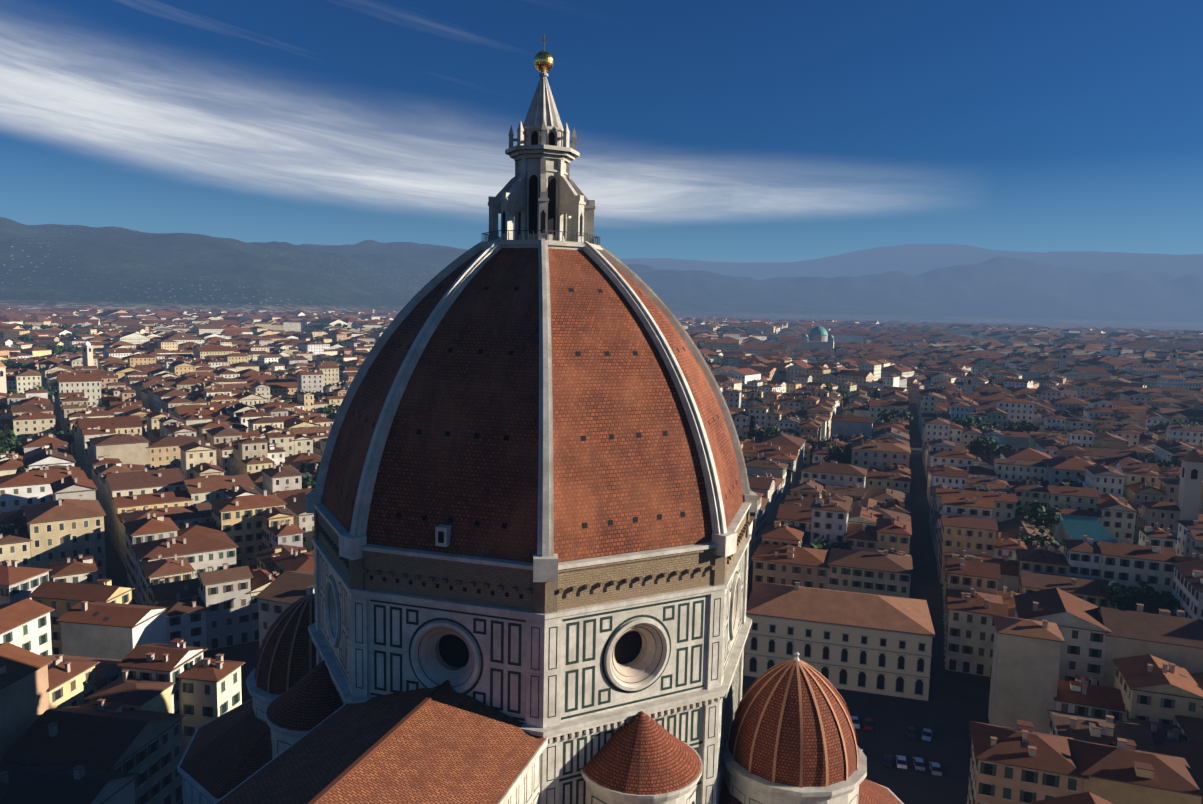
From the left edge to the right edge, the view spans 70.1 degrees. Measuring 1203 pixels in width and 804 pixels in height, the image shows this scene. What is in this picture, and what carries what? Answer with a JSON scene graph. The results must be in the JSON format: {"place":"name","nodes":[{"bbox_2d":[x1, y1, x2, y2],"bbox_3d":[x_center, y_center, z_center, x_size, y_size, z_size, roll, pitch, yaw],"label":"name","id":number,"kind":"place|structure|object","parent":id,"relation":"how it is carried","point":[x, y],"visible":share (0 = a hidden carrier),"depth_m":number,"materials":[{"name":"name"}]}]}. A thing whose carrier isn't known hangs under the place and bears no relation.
{"place":"outdoors","nodes":[
{"label":"outdoors","id":0,"kind":"place"},
{"bbox_2d":[0,217,1202,803],"bbox_3d":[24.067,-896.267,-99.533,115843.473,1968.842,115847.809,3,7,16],"label":"terrain","id":1,"kind":"structure","parent":0,"point":[74,267],"depth_m":5453.43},
{"bbox_2d":[0,362,6,392],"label":"bell tower","id":2,"kind":"structure","parent":1,"relation":"on","point":[3,387],"depth_m":529.45,"materials":[{"name":"beige paint"}]},
{"bbox_2d":[0,403,7,408],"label":"tree","id":3,"kind":"object","parent":1,"relation":"on","point":[2,406],"visible":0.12,"depth_m":511.83,"materials":[{"name":"green plant"}]},
{"bbox_2d":[3,424,9,431],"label":"tree","id":4,"kind":"object","parent":1,"relation":"on","point":[6,428],"visible":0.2,"depth_m":429.12,"materials":[{"name":"green plant"}]},
{"bbox_2d":[0,359,14,368],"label":"tree","id":5,"kind":"object","parent":1,"relation":"on","point":[8,366],"visible":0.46,"depth_m":786.49,"materials":[{"name":"green plant"}]},
{"bbox_2d":[0,427,16,445],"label":"tree","id":6,"kind":"object","parent":1,"relation":"on","point":[9,435],"visible":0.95,"depth_m":407.31,"materials":[{"name":"green plant"}]},
{"bbox_2d":[0,439,21,447],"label":"tree","id":7,"kind":"object","parent":1,"relation":"on","point":[12,443],"visible":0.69,"depth_m":410.74,"materials":[{"name":"green plant"}]},
{"bbox_2d":[0,443,23,455],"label":"tree","id":8,"kind":"object","parent":1,"relation":"on","point":[19,451],"visible":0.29,"depth_m":360.97,"materials":[{"name":"green plant"}]},
{"bbox_2d":[0,518,27,534],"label":"tree","id":9,"kind":"object","parent":1,"relation":"on","point":[22,527],"visible":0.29,"depth_m":255.54,"materials":[{"name":"green plant"}]},
{"bbox_2d":[16,465,24,472],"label":"tree","id":10,"kind":"object","parent":1,"relation":"on","point":[20,469],"visible":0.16,"depth_m":305.15,"materials":[{"name":"green plant"}]},
{"bbox_2d":[15,361,36,369],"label":"tree","id":11,"kind":"object","parent":1,"relation":"on","point":[25,365],"visible":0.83,"depth_m":812.16,"materials":[{"name":"green plant"}]},
{"bbox_2d":[22,323,32,329],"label":"tree","id":12,"kind":"object","parent":1,"relation":"on","point":[28,326],"visible":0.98,"depth_m":1719.27,"materials":[{"name":"green plant"}]},
{"bbox_2d":[32,384,54,398],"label":"tree","id":13,"kind":"object","parent":1,"relation":"on","point":[50,392],"visible":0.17,"depth_m":588.49,"materials":[{"name":"green plant"}]},
{"bbox_2d":[39,345,56,348],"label":"tree","id":14,"kind":"object","parent":1,"relation":"on","point":[48,346],"visible":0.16,"depth_m":1010.08,"materials":[{"name":"green plant"}]},
{"bbox_2d":[0,306,99,309],"bbox_3d":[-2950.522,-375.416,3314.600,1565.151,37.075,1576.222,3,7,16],"label":"city blocks","id":15,"kind":"structure","parent":1,"relation":"on","point":[2,307],"depth_m":3456.14,"materials":[{"name":"beige stone"}]},
{"bbox_2d":[49,347,65,354],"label":"tree","id":16,"kind":"object","parent":1,"relation":"on","point":[56,351],"visible":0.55,"depth_m":984.23,"materials":[{"name":"green plant"}]},
{"bbox_2d":[55,431,73,446],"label":"tree","id":17,"kind":"object","parent":1,"relation":"on","point":[70,437],"visible":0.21,"depth_m":427.77,"materials":[{"name":"green plant"}]},
{"bbox_2d":[62,323,72,328],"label":"tree","id":18,"kind":"object","parent":1,"relation":"on","point":[67,326],"visible":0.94,"depth_m":1751.74,"materials":[{"name":"green plant"}]},
{"bbox_2d":[0,642,139,803],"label":"city blocks","id":19,"kind":"structure","parent":1,"relation":"on","point":[24,698],"depth_m":123.02,"materials":[{"name":"beige stone"}]},
{"bbox_2d":[68,346,81,352],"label":"tree","id":20,"kind":"object","parent":1,"relation":"on","point":[72,349],"visible":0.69,"depth_m":1086.12,"materials":[{"name":"green plant"}]},
{"bbox_2d":[72,324,81,328],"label":"tree","id":21,"kind":"object","parent":1,"relation":"on","point":[78,326],"visible":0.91,"depth_m":1795.81,"materials":[{"name":"green plant"}]},
{"bbox_2d":[0,316,154,330],"bbox_3d":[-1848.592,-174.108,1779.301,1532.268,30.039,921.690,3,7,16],"label":"city blocks","id":22,"kind":"structure","parent":1,"relation":"on","point":[36,322],"depth_m":1955.56,"materials":[{"name":"beige stone"}]},
{"bbox_2d":[81,341,92,365],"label":"bell tower","id":23,"kind":"structure","parent":1,"relation":"on","point":[87,352],"depth_m":785.24,"materials":[{"name":"beige stone"}]},
{"bbox_2d":[97,397,119,406],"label":"tree","id":24,"kind":"object","parent":1,"relation":"on","point":[106,404],"visible":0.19,"depth_m":542.51,"materials":[{"name":"green plant"}]},
{"bbox_2d":[0,307,394,325],"bbox_3d":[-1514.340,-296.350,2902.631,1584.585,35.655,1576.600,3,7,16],"label":"city blocks","id":25,"kind":"structure","parent":1,"relation":"on","point":[157,317],"depth_m":2659.36,"materials":[{"name":"beige stone"}]},
{"bbox_2d":[177,587,315,803],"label":"tribune","id":26,"kind":"object","parent":1,"relation":"on","point":[226,753],"visible":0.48,"depth_m":111.91,"materials":[{"name":"orange stone"}]},
{"bbox_2d":[299,462,308,488],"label":"tree","id":27,"kind":"object","parent":1,"relation":"on","point":[303,470],"visible":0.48,"depth_m":329.93,"materials":[{"name":"green plant"}]},
{"bbox_2d":[302,479,316,488],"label":"tree","id":28,"kind":"object","parent":1,"relation":"on","point":[311,484],"visible":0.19,"depth_m":328.71,"materials":[{"name":"green plant"}]},
{"bbox_2d":[251,309,399,317],"bbox_3d":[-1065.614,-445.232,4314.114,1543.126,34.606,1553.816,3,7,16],"label":"city blocks","id":29,"kind":"structure","parent":1,"relation":"on","point":[386,314],"depth_m":3896.68,"materials":[{"name":"beige stone"}]},
{"bbox_2d":[316,404,339,413],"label":"tree","id":30,"kind":"object","parent":1,"relation":"on","point":[328,410],"visible":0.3,"depth_m":530.69,"materials":[{"name":"green plant"}]},
{"bbox_2d":[323,357,339,362],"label":"tree","id":31,"kind":"object","parent":1,"relation":"on","point":[329,359],"visible":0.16,"depth_m":903.17,"materials":[{"name":"green plant"}]},
{"bbox_2d":[214,680,548,803],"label":"nave roof","id":32,"kind":"structure","parent":1,"relation":"on","point":[444,742],"depth_m":74.80,"materials":[{"name":"tile"}]},
{"bbox_2d":[264,660,342,759],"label":"exedra","id":33,"kind":"object","parent":32,"relation":"attached to","point":[306,703],"visible":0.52,"depth_m":93.72,"materials":[{"name":"orange tile"}]},
{"bbox_2d":[0,322,836,803],"bbox_3d":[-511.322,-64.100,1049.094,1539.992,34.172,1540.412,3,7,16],"label":"city blocks","id":34,"kind":"structure","parent":1,"relation":"on","point":[192,450],"depth_m":269.02,"materials":[{"name":"beige stone"}]},
{"bbox_2d":[159,317,852,347],"bbox_3d":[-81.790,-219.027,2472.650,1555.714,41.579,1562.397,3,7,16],"label":"city blocks","id":35,"kind":"structure","parent":1,"relation":"on","point":[755,334],"depth_m":2159.89,"materials":[{"name":"beige stone"}]},
{"bbox_2d":[308,502,751,803],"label":"dome drum","id":36,"kind":"object","parent":1,"relation":"on","point":[511,638],"visible":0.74,"depth_m":85.84,"materials":[{"name":"white stone"}]},
{"bbox_2d":[306,238,757,581],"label":"dome ribs","id":37,"kind":"object","parent":36,"relation":"on","point":[545,558],"visible":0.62,"depth_m":90.70,"materials":[{"name":"white stone"}]},
{"bbox_2d":[479,35,602,251],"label":"lantern","id":38,"kind":"object","parent":37,"relation":"on","point":[539,195],"visible":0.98,"depth_m":100.37,"materials":[{"name":"stone"}]},
{"bbox_2d":[322,248,743,562],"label":"dome roof","id":39,"kind":"structure","parent":36,"relation":"on","point":[460,452],"depth_m":87.67,"materials":[{"name":"red tile"}]},
{"bbox_2d":[581,711,702,803],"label":"exedra","id":40,"kind":"object","parent":1,"relation":"on","point":[641,757],"visible":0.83,"depth_m":83.42,"materials":[{"name":"tile"}]},
{"bbox_2d":[746,415,757,440],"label":"tree","id":41,"kind":"object","parent":1,"relation":"on","point":[752,428],"visible":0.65,"depth_m":480.28,"materials":[{"name":"green plant"}]},
{"bbox_2d":[675,316,845,322],"bbox_3d":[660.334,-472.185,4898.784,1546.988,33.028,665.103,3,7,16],"label":"city blocks","id":42,"kind":"structure","parent":1,"relation":"on","point":[763,320],"depth_m":4803.44,"materials":[{"name":"beige stone"}]},
{"bbox_2d":[676,317,853,331],"bbox_3d":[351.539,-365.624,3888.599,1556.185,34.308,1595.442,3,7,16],"label":"city blocks","id":43,"kind":"structure","parent":1,"relation":"on","point":[828,326],"depth_m":3676.21,"materials":[{"name":"beige stone"}]},
{"bbox_2d":[755,423,780,440],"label":"tree","id":44,"kind":"object","parent":1,"relation":"on","point":[761,434],"visible":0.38,"depth_m":452.13,"materials":[{"name":"green plant"}]},
{"bbox_2d":[781,411,799,417],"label":"tree","id":45,"kind":"object","parent":1,"relation":"on","point":[783,416],"visible":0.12,"depth_m":549.76,"materials":[{"name":"green plant"}]},
{"bbox_2d":[719,652,903,803],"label":"small dome","id":46,"kind":"structure","parent":1,"relation":"on","point":[791,739],"depth_m":95.00,"materials":[{"name":"tile"}]},
{"bbox_2d":[805,437,825,462],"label":"tree","id":47,"kind":"object","parent":1,"relation":"on","point":[809,441],"visible":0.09,"depth_m":430.11,"materials":[{"name":"green plant"}]},
{"bbox_2d":[802,325,833,351],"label":"synagogue","id":48,"kind":"structure","parent":1,"relation":"on","point":[819,337],"depth_m":1402.97,"materials":[{"name":"beige stone"}]},
{"bbox_2d":[802,535,851,550],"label":"tree","id":49,"kind":"object","parent":1,"relation":"on","point":[824,545],"visible":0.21,"depth_m":249.12,"materials":[{"name":"green plant"}]},
{"bbox_2d":[823,385,838,392],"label":"tree","id":50,"kind":"object","parent":1,"relation":"on","point":[827,387],"visible":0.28,"depth_m":722.46,"materials":[{"name":"green plant"}]},
{"bbox_2d":[819,440,851,464],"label":"tree","id":51,"kind":"object","parent":1,"relation":"on","point":[840,455],"visible":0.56,"depth_m":378.06,"materials":[{"name":"green plant"}]},
{"bbox_2d":[744,581,934,700],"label":"palazzo","id":52,"kind":"structure","parent":1,"relation":"on","point":[867,643],"depth_m":188.09,"materials":[{"name":"beige stone"}]},
{"bbox_2d":[839,391,849,397],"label":"tree","id":53,"kind":"object","parent":1,"relation":"on","point":[846,395],"visible":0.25,"depth_m":726.74,"materials":[{"name":"green plant"}]},
{"bbox_2d":[842,397,848,405],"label":"tree","id":54,"kind":"object","parent":1,"relation":"on","point":[844,402],"visible":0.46,"depth_m":690.81,"materials":[{"name":"green plant"}]},
{"bbox_2d":[851,716,859,728],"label":"car","id":55,"kind":"object","parent":1,"relation":"on","point":[855,720],"visible":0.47,"depth_m":170.73,"materials":[{"name":"white paint"}]},
{"bbox_2d":[864,718,873,730],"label":"car","id":56,"kind":"object","parent":1,"relation":"on","point":[868,723],"visible":1,"depth_m":169.98,"materials":[{"name":"red paint"}]},
{"bbox_2d":[873,388,878,397],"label":"tree","id":57,"kind":"object","parent":1,"relation":"on","point":[875,391],"visible":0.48,"depth_m":695.56,"materials":[{"name":"green plant"}]},
{"bbox_2d":[873,418,885,423],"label":"tree","id":58,"kind":"object","parent":1,"relation":"on","point":[877,421],"visible":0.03,"depth_m":513.31,"materials":[{"name":"green plant"}]},
{"bbox_2d":[882,754,893,767],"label":"car","id":59,"kind":"object","parent":1,"relation":"on","point":[888,760],"visible":1,"depth_m":156.05,"materials":[{"name":"grey paint"}]},
{"bbox_2d":[879,408,912,422],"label":"tree","id":60,"kind":"object","parent":1,"relation":"on","point":[885,415],"visible":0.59,"depth_m":535.06,"materials":[{"name":"green plant"}]},
{"bbox_2d":[896,755,906,768],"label":"car","id":61,"kind":"object","parent":1,"relation":"on","point":[901,762],"visible":1,"depth_m":155.77,"materials":[{"name":"white paint"}]},
{"bbox_2d":[904,726,916,738],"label":"car","id":62,"kind":"object","parent":1,"relation":"on","point":[909,731],"visible":1,"depth_m":166.98,"materials":[{"name":"grey paint"}]},
{"bbox_2d":[912,757,924,770],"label":"car","id":63,"kind":"object","parent":1,"relation":"on","point":[918,763],"visible":1,"depth_m":155.26,"materials":[{"name":"grey paint"}]},
{"bbox_2d":[922,728,931,741],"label":"car","id":64,"kind":"object","parent":1,"relation":"on","point":[926,734],"visible":1,"depth_m":166.23,"materials":[{"name":"grey paint"}]},
{"bbox_2d":[929,762,941,775],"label":"car","id":65,"kind":"object","parent":1,"relation":"on","point":[935,768],"visible":1,"depth_m":153.66,"materials":[{"name":"grey paint"}]},
{"bbox_2d":[952,415,985,429],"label":"tree","id":66,"kind":"object","parent":1,"relation":"on","point":[971,421],"visible":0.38,"depth_m":508.66,"materials":[{"name":"green plant"}]},
{"bbox_2d":[964,371,973,394],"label":"bell tower","id":67,"kind":"structure","parent":1,"relation":"on","point":[969,376],"depth_m":655.25,"materials":[{"name":"beige paint"}]},
{"bbox_2d":[967,735,971,745],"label":"car","id":68,"kind":"object","parent":1,"relation":"on","point":[969,739],"visible":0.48,"depth_m":164.59,"materials":[{"name":"grey paint"}]},
{"bbox_2d":[742,346,1202,803],"bbox_3d":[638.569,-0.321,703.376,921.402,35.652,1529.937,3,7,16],"label":"city blocks","id":69,"kind":"structure","parent":1,"relation":"on","point":[1067,657],"depth_m":256.38,"materials":[{"name":"beige stone"}]},
{"bbox_2d":[966,434,1011,459],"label":"tree","id":70,"kind":"object","parent":1,"relation":"on","point":[981,444],"visible":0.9,"depth_m":441.84,"materials":[{"name":"green plant"}]},
{"bbox_2d":[982,421,999,430],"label":"tree","id":71,"kind":"object","parent":1,"relation":"on","point":[993,425],"visible":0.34,"depth_m":527.97,"materials":[{"name":"green plant"}]},
{"bbox_2d":[828,326,1202,361],"bbox_3d":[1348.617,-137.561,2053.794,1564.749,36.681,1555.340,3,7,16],"label":"city blocks","id":72,"kind":"structure","parent":1,"relation":"on","point":[858,338],"depth_m":1899.47,"materials":[{"name":"beige stone"}]},
{"bbox_2d":[851,320,1181,331],"bbox_3d":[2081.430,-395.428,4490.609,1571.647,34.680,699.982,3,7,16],"label":"city blocks","id":73,"kind":"structure","parent":1,"relation":"on","point":[946,324],"depth_m":4468.84,"materials":[{"name":"beige stone"}]},
{"bbox_2d":[1014,351,1024,356],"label":"tree","id":74,"kind":"object","parent":1,"relation":"on","point":[1018,353],"visible":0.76,"depth_m":1487.29,"materials":[{"name":"green plant"}]},
{"bbox_2d":[1002,420,1039,432],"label":"tree","id":75,"kind":"object","parent":1,"relation":"on","point":[1027,427],"visible":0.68,"depth_m":504.69,"materials":[{"name":"green plant"}]},
{"bbox_2d":[847,323,1202,339],"bbox_3d":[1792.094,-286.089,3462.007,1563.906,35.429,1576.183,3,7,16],"label":"city blocks","id":76,"kind":"structure","parent":1,"relation":"on","point":[960,329],"depth_m":3316.94,"materials":[{"name":"beige stone"}]},
{"bbox_2d":[1013,500,1062,528],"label":"tree","id":77,"kind":"object","parent":1,"relation":"on","point":[1033,514],"visible":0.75,"depth_m":289.83,"materials":[{"name":"green plant"}]},
{"bbox_2d":[1015,527,1063,547],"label":"tree","id":78,"kind":"object","parent":1,"relation":"on","point":[1040,539],"visible":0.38,"depth_m":264.97,"materials":[{"name":"green plant"}]},
{"bbox_2d":[1042,480,1049,486],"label":"tree","id":79,"kind":"object","parent":1,"relation":"on","point":[1045,483],"visible":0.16,"depth_m":346.58,"materials":[{"name":"green plant"}]},
{"bbox_2d":[1059,348,1067,369],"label":"bell tower","id":80,"kind":"structure","parent":1,"relation":"on","point":[1063,359],"depth_m":967.22,"materials":[{"name":"beige"}]},
{"bbox_2d":[1058,477,1082,486],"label":"tree","id":81,"kind":"object","parent":1,"relation":"on","point":[1073,483],"visible":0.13,"depth_m":346.23,"materials":[{"name":"green plant"}]},
{"bbox_2d":[1100,578,1179,613],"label":"tree","id":82,"kind":"object","parent":1,"relation":"on","point":[1151,599],"visible":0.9,"depth_m":214.27,"materials":[{"name":"green plant"}]},
{"bbox_2d":[1147,421,1168,432],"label":"tree","id":83,"kind":"object","parent":1,"relation":"on","point":[1161,426],"visible":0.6,"depth_m":558.04,"materials":[{"name":"green plant"}]},
{"bbox_2d":[1148,455,1181,466],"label":"tree","id":84,"kind":"object","parent":1,"relation":"on","point":[1177,463],"visible":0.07,"depth_m":379.54,"materials":[{"name":"green plant"}]},
{"bbox_2d":[1169,349,1176,369],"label":"bell tower","id":85,"kind":"structure","parent":1,"relation":"on","point":[1173,359],"depth_m":1084.18,"materials":[{"name":"beige stone"}]},
{"bbox_2d":[1169,420,1192,425],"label":"tree","id":86,"kind":"object","parent":1,"relation":"on","point":[1178,423],"visible":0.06,"depth_m":550.75,"materials":[{"name":"green plant"}]},
{"bbox_2d":[1178,449,1202,519],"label":"bell tower","id":87,"kind":"structure","parent":1,"relation":"on","point":[1190,484],"depth_m":295.03,"materials":[{"name":"beige"}]},
{"bbox_2d":[1187,420,1200,425],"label":"tree","id":88,"kind":"object","parent":1,"relation":"on","point":[1193,423],"visible":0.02,"depth_m":531.78,"materials":[{"name":"green plant"}]},
{"bbox_2d":[0,0,1202,262],"label":"sky","id":89,"kind":"structure","parent":0,"point":[736,131],"materials":[{"name":"blue"}]},
{"bbox_2d":[1054,515,1117,543],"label":"glass roof hall","id":90,"kind":"structure","parent":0,"point":[1073,527],"depth_m":284.59,"materials":[{"name":"teal glass"}]}
]}

